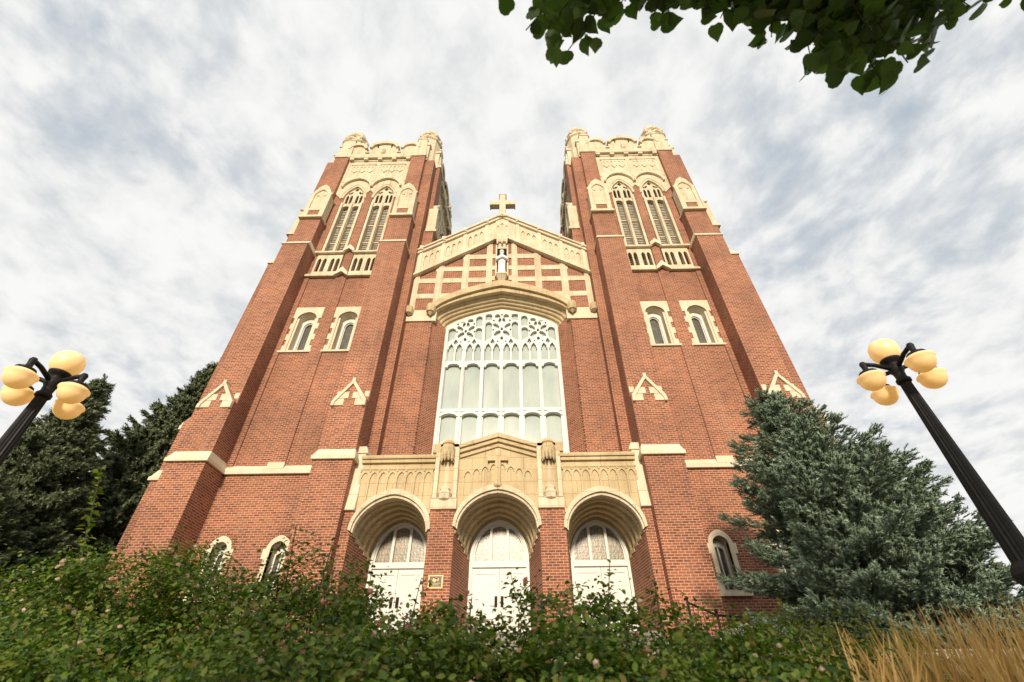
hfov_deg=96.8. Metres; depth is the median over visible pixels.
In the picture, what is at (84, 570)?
rose bush
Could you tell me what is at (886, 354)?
street lamp
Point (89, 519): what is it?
sapling
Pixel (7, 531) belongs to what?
spruce tree
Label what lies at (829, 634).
shrub
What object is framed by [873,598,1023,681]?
reed grass
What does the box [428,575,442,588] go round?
wall plaque
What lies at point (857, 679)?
reed grass
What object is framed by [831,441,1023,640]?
spruce tree
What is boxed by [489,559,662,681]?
rose bush
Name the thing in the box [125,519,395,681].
rose bush
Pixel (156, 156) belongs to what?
sky
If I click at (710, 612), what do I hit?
iron railing
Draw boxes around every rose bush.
[0,526,242,681]
[0,538,186,678]
[0,562,81,636]
[0,583,323,681]
[0,602,149,681]
[47,526,305,681]
[114,580,450,681]
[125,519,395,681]
[279,567,455,681]
[302,594,525,681]
[380,589,527,681]
[435,599,560,681]
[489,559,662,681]
[500,589,731,681]
[566,569,771,681]
[623,604,897,681]
[647,612,828,681]
[703,641,853,681]
[760,631,859,681]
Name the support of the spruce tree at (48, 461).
on the lawn
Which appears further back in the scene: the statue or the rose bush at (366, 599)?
the statue
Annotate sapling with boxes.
[54,467,105,629]
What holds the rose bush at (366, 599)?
on the ground
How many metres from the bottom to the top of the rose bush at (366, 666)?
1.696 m
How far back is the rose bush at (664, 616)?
2.86 m
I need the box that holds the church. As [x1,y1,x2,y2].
[74,125,841,655]
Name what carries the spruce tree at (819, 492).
on the lawn
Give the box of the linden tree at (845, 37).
[498,0,1023,95]
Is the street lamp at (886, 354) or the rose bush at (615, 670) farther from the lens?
the street lamp at (886, 354)
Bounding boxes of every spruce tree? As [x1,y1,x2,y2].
[0,373,114,609]
[0,474,34,615]
[18,357,220,625]
[714,386,1023,650]
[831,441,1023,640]
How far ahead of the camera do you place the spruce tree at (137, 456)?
24.97 m
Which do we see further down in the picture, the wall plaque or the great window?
the wall plaque
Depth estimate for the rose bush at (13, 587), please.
4.40 m
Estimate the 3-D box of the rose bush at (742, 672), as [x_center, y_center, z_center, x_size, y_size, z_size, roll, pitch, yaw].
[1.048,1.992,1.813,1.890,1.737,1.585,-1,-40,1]
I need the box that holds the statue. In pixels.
[496,250,507,271]
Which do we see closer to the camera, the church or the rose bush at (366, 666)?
the rose bush at (366, 666)
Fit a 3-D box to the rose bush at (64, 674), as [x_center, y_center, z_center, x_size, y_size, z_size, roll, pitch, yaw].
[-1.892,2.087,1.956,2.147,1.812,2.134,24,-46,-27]
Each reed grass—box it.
[799,623,927,681]
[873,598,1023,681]
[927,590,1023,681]
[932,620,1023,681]
[984,603,1023,662]
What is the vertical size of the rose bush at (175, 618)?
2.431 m
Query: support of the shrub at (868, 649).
on the ground
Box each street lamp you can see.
[0,350,90,466]
[856,338,1023,586]
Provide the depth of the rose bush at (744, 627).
2.94 m
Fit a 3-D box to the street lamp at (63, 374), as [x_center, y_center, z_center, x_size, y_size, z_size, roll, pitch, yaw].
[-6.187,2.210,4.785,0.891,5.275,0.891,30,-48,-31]
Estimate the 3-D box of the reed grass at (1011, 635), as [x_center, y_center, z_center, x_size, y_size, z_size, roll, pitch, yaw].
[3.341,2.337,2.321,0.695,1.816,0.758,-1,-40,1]
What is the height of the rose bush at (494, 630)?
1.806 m
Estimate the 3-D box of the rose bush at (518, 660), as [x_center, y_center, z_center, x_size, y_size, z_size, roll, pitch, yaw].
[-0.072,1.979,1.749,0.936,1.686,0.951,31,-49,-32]
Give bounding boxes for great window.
[432,309,568,453]
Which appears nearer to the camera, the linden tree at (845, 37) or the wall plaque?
the linden tree at (845, 37)
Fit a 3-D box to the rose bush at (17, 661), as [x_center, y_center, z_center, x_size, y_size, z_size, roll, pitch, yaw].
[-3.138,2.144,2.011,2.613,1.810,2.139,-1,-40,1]
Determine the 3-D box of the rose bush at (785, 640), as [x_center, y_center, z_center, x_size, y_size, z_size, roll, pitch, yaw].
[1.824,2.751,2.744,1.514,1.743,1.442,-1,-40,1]
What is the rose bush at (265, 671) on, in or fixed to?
on the ground
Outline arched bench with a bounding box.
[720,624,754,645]
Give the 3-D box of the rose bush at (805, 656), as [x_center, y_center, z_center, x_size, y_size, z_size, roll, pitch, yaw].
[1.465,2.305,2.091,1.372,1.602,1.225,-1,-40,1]
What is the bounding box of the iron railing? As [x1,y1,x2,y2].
[685,596,760,647]
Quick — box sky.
[0,0,1023,596]
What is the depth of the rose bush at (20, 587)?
3.71 m

